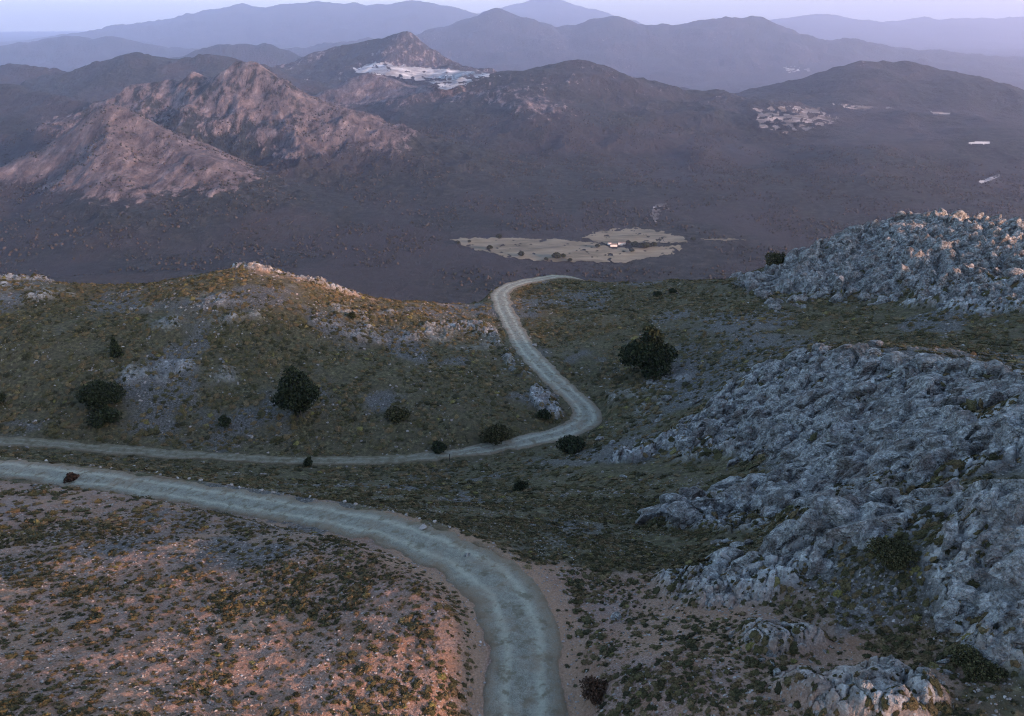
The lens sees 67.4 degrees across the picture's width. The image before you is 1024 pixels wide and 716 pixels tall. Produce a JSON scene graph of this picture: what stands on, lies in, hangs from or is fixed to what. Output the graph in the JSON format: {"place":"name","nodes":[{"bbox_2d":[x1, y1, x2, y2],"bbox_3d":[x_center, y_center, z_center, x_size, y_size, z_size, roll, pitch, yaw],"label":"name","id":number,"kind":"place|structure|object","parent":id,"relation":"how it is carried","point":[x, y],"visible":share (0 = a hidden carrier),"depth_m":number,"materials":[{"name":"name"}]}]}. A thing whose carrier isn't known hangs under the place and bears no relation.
{"place":"outdoors","nodes":[
{"label":"outdoors","id":0,"kind":"place"},
{"bbox_2d":[0,275,601,715],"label":"road","id":1,"kind":"structure","parent":0,"point":[514,619],"depth_m":77.17,"materials":[{"name":"grey gravel"}]},
{"bbox_2d":[419,524,426,529],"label":"boulder","id":2,"kind":"object","parent":1,"relation":"on","point":[422,526],"visible":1,"depth_m":71.92,"materials":[{"name":"stone"}]},
{"bbox_2d":[0,0,1023,303],"bbox_3d":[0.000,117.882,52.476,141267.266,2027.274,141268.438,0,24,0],"label":"hills","id":3,"kind":"structure","parent":0,"point":[548,60],"depth_m":3692.65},
{"bbox_2d":[353,61,499,89],"bbox_3d":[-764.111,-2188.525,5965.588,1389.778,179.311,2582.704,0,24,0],"label":"quarry","id":4,"kind":"structure","parent":3,"relation":"on","point":[417,73],"depth_m":6798.23,"materials":[{"name":"white stone"}]},
{"bbox_2d":[0,69,1023,293],"bbox_3d":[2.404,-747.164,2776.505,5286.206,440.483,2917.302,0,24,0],"label":"woods","id":5,"kind":"object","parent":3,"relation":"on","point":[962,171],"visible":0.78,"depth_m":2773.90,"materials":[{"name":"green plant"}]},
{"bbox_2d":[753,106,838,133],"bbox_3d":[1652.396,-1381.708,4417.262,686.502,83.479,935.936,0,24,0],"label":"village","id":6,"kind":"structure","parent":3,"relation":"on","point":[802,114],"depth_m":4392.90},
{"bbox_2d":[0,219,1023,715],"bbox_3d":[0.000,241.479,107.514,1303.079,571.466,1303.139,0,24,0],"label":"terrain","id":7,"kind":"structure","parent":0,"point":[584,355],"depth_m":78.33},
{"bbox_2d":[0,392,6,404],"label":"bush","id":8,"kind":"object","parent":7,"relation":"on","point":[2,397],"visible":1,"depth_m":139.90,"materials":[{"name":"green plant"}]},
{"bbox_2d":[63,472,79,483],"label":"bush","id":9,"kind":"object","parent":7,"relation":"on","point":[70,476],"visible":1,"depth_m":99.30,"materials":[{"name":"brown plant"}]},
{"bbox_2d":[74,379,126,410],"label":"tree","id":10,"kind":"object","parent":7,"relation":"on","point":[96,394],"visible":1,"depth_m":137.78,"materials":[{"name":"green plant"}]},
{"bbox_2d":[86,405,122,428],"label":"bush","id":11,"kind":"object","parent":7,"relation":"on","point":[100,416],"visible":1,"depth_m":135.00,"materials":[{"name":"green plant"}]},
{"bbox_2d":[109,335,124,357],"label":"tree","id":12,"kind":"object","parent":7,"relation":"on","point":[115,349],"visible":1,"depth_m":150.92,"materials":[{"name":"green plant"}]},
{"bbox_2d":[99,358,231,381],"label":"rock outcrop","id":13,"kind":"object","parent":7,"relation":"on","point":[223,361],"visible":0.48,"depth_m":150.04,"materials":[{"name":"stone"}]},
{"bbox_2d":[118,290,279,338],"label":"rock outcrop","id":14,"kind":"object","parent":7,"relation":"on","point":[171,299],"visible":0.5,"depth_m":166.15,"materials":[{"name":"stone"}]},
{"bbox_2d":[218,414,231,427],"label":"bush","id":15,"kind":"object","parent":7,"relation":"on","point":[225,422],"visible":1,"depth_m":136.49,"materials":[{"name":"green plant"}]},
{"bbox_2d":[236,261,335,286],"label":"rock outcrop","id":16,"kind":"object","parent":7,"relation":"on","point":[252,263],"visible":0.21,"depth_m":188.94,"materials":[{"name":"stone"}]},
{"bbox_2d":[271,365,320,417],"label":"tree","id":17,"kind":"object","parent":7,"relation":"on","point":[297,391],"visible":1,"depth_m":135.62,"materials":[{"name":"green plant"}]},
{"bbox_2d":[251,266,360,297],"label":"rock outcrop","id":18,"kind":"object","parent":7,"relation":"on","point":[316,277],"visible":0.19,"depth_m":189.67,"materials":[{"name":"stone"}]},
{"bbox_2d":[303,456,312,465],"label":"bush","id":19,"kind":"object","parent":7,"relation":"on","point":[308,461],"visible":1,"depth_m":127.37,"materials":[{"name":"green plant"}]},
{"bbox_2d":[349,311,355,319],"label":"bush","id":20,"kind":"object","parent":7,"relation":"on","point":[352,315],"visible":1,"depth_m":173.83,"materials":[{"name":"green plant"}]},
{"bbox_2d":[384,406,410,422],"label":"bush","id":21,"kind":"object","parent":7,"relation":"on","point":[395,414],"visible":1,"depth_m":140.20,"materials":[{"name":"green plant"}]},
{"bbox_2d":[431,440,446,453],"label":"bush","id":22,"kind":"object","parent":7,"relation":"on","point":[438,447],"visible":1,"depth_m":132.66,"materials":[{"name":"green plant"}]},
{"bbox_2d":[479,424,511,445],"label":"bush","id":23,"kind":"object","parent":7,"relation":"on","point":[496,433],"visible":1,"depth_m":134.64,"materials":[{"name":"green plant"}]},
{"bbox_2d":[0,394,1023,715],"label":"ground cover","id":24,"kind":"object","parent":7,"relation":"on","point":[902,644],"visible":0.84,"depth_m":55.12,"materials":[{"name":"brown plant"}]},
{"bbox_2d":[0,237,1023,542],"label":"ground cover","id":25,"kind":"object","parent":7,"relation":"on","point":[420,471],"visible":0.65,"depth_m":145.05,"materials":[{"name":"green plant"}]},
{"bbox_2d":[0,394,1023,715],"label":"rubble","id":26,"kind":"object","parent":7,"relation":"on","point":[148,688],"visible":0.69,"depth_m":53.55,"materials":[{"name":"stone"}]},
{"bbox_2d":[0,266,1023,515],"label":"rubble","id":27,"kind":"object","parent":7,"relation":"on","point":[424,382],"visible":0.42,"depth_m":146.91,"materials":[{"name":"stone"}]},
{"bbox_2d":[513,480,528,490],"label":"bush","id":28,"kind":"object","parent":7,"relation":"on","point":[520,485],"visible":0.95,"depth_m":101.42,"materials":[{"name":"green plant"}]},
{"bbox_2d":[490,342,563,416],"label":"rock outcrop","id":29,"kind":"object","parent":7,"relation":"on","point":[513,362],"visible":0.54,"depth_m":159.49,"materials":[{"name":"stone"}]},
{"bbox_2d":[537,408,551,419],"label":"bush","id":30,"kind":"object","parent":7,"relation":"on","point":[544,413],"visible":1,"depth_m":142.85,"materials":[{"name":"green plant"}]},
{"bbox_2d":[556,435,585,453],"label":"bush","id":31,"kind":"object","parent":7,"relation":"on","point":[573,444],"visible":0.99,"depth_m":126.45,"materials":[{"name":"green plant"}]},
{"bbox_2d":[579,674,608,704],"bbox_3d":[5.230,21.119,48.599,1.836,1.998,2.078,-2,24,-4],"label":"bush","id":32,"kind":"object","parent":7,"relation":"on","point":[595,689],"visible":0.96,"depth_m":48.37,"materials":[{"name":"brown plant"}]},
{"bbox_2d":[609,441,660,460],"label":"rock outcrop","id":33,"kind":"object","parent":7,"relation":"on","point":[620,452],"visible":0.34,"depth_m":111.92,"materials":[{"name":"stone"}]},
{"bbox_2d":[617,324,677,380],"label":"tree","id":34,"kind":"object","parent":7,"relation":"on","point":[648,353],"visible":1,"depth_m":150.24,"materials":[{"name":"green plant"}]},
{"bbox_2d":[653,291,661,296],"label":"bush","id":35,"kind":"object","parent":7,"relation":"on","point":[656,293],"visible":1,"depth_m":208.45,"materials":[{"name":"green plant"}]},
{"bbox_2d":[669,288,676,292],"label":"bush","id":36,"kind":"object","parent":7,"relation":"on","point":[672,290],"visible":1,"depth_m":208.92,"materials":[{"name":"green plant"}]},
{"bbox_2d":[619,528,905,637],"bbox_3d":[17.754,16.148,57.564,20.560,12.559,17.560,0,24,0],"label":"rock outcrop","id":37,"kind":"object","parent":7,"relation":"on","point":[737,576],"visible":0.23,"depth_m":56.10,"materials":[{"name":"stone"}]},
{"bbox_2d":[720,552,730,560],"bbox_3d":[16.568,15.407,59.483,0.924,0.567,0.413,13,27,26],"label":"boulder","id":38,"kind":"object","parent":37,"relation":"on","point":[724,555],"visible":1,"depth_m":59.36,"materials":[{"name":"stone"}]},
{"bbox_2d":[745,551,759,559],"bbox_3d":[18.018,14.698,57.217,1.339,1.050,0.840,-5,25,-11],"label":"boulder","id":39,"kind":"object","parent":37,"relation":"on","point":[753,554],"visible":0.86,"depth_m":56.87,"materials":[{"name":"stone"}]},
{"bbox_2d":[865,535,919,570],"bbox_3d":[25.293,12.867,50.868,3.081,1.392,3.080,0,24,-1],"label":"bush","id":40,"kind":"object","parent":37,"relation":"on","point":[891,552],"visible":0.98,"depth_m":50.46,"materials":[{"name":"green plant"}]},
{"bbox_2d":[764,252,786,265],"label":"bush","id":41,"kind":"object","parent":7,"relation":"on","point":[775,258],"visible":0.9,"depth_m":211.21,"materials":[{"name":"green plant"}]},
{"bbox_2d":[547,340,1023,620],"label":"rock outcrop","id":42,"kind":"object","parent":7,"relation":"on","point":[918,431],"visible":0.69,"depth_m":77.54,"materials":[{"name":"stone"}]},
{"bbox_2d":[729,618,976,714],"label":"rock outcrop","id":43,"kind":"object","parent":7,"relation":"on","point":[864,684],"visible":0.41,"depth_m":41.88,"materials":[{"name":"stone"}]},
{"bbox_2d":[729,208,1023,311],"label":"rock outcrop","id":44,"kind":"object","parent":7,"relation":"on","point":[907,246],"visible":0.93,"depth_m":182.25,"materials":[{"name":"stone"}]},
{"bbox_2d":[889,274,989,306],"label":"rock outcrop","id":45,"kind":"object","parent":7,"relation":"on","point":[929,291],"visible":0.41,"depth_m":153.74,"materials":[{"name":"stone"}]},
{"bbox_2d":[882,446,1023,689],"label":"rock outcrop","id":46,"kind":"object","parent":7,"relation":"on","point":[998,595],"visible":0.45,"depth_m":45.76,"materials":[{"name":"stone"}]},
{"bbox_2d":[923,272,1023,322],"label":"rock outcrop","id":47,"kind":"object","parent":7,"relation":"on","point":[995,298],"visible":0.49,"depth_m":147.36,"materials":[{"name":"stone"}]},
{"bbox_2d":[950,643,1008,683],"bbox_3d":[25.773,16.873,42.138,2.628,1.293,2.903,0,24,-1],"label":"bush","id":48,"kind":"object","parent":7,"relation":"on","point":[976,666],"visible":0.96,"depth_m":41.79,"materials":[{"name":"green plant"}]},
{"bbox_2d":[0,0,1023,31],"label":"sky","id":49,"kind":"structure","parent":0,"point":[15,15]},
{"bbox_2d":[450,237,681,262],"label":"field","id":50,"kind":"structure","parent":0,"point":[548,248],"depth_m":2225.36,"materials":[{"name":"beige soil"}]},
{"bbox_2d":[551,252,561,258],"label":"tree","id":51,"kind":"object","parent":50,"relation":"on","point":[556,255],"visible":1,"depth_m":2132.12,"materials":[{"name":"green plant"}]},
{"bbox_2d":[631,241,638,245],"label":"tree","id":52,"kind":"object","parent":50,"relation":"on","point":[635,243],"visible":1,"depth_m":2244.65,"materials":[{"name":"green plant"}]},
{"bbox_2d":[640,242,649,247],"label":"tree","id":53,"kind":"object","parent":50,"relation":"on","point":[644,244],"visible":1,"depth_m":2227.54,"materials":[{"name":"green plant"}]},
{"bbox_2d":[582,227,686,243],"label":"field","id":54,"kind":"structure","parent":0,"point":[626,234],"depth_m":2357.12,"materials":[{"name":"beige soil"}]},
{"bbox_2d":[650,203,669,221],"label":"field","id":55,"kind":"structure","parent":0,"point":[655,218],"depth_m":2667.60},
{"bbox_2d":[704,238,743,240],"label":"field","id":56,"kind":"structure","parent":0,"point":[723,239],"depth_m":2327.13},
{"bbox_2d":[783,66,809,72],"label":"field","id":57,"kind":"structure","parent":0,"point":[788,69],"depth_m":14066.60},
{"bbox_2d":[832,103,891,109],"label":"field","id":58,"kind":"structure","parent":0,"point":[863,107],"depth_m":4966.04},
{"bbox_2d":[930,111,949,113],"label":"field","id":59,"kind":"structure","parent":0,"point":[939,112],"depth_m":4895.06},
{"bbox_2d":[969,141,989,143],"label":"field","id":60,"kind":"structure","parent":0,"point":[981,142],"depth_m":3856.98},
{"bbox_2d":[979,174,999,182],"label":"field","id":61,"kind":"structure","parent":0,"point":[988,179],"depth_m":3246.09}
]}

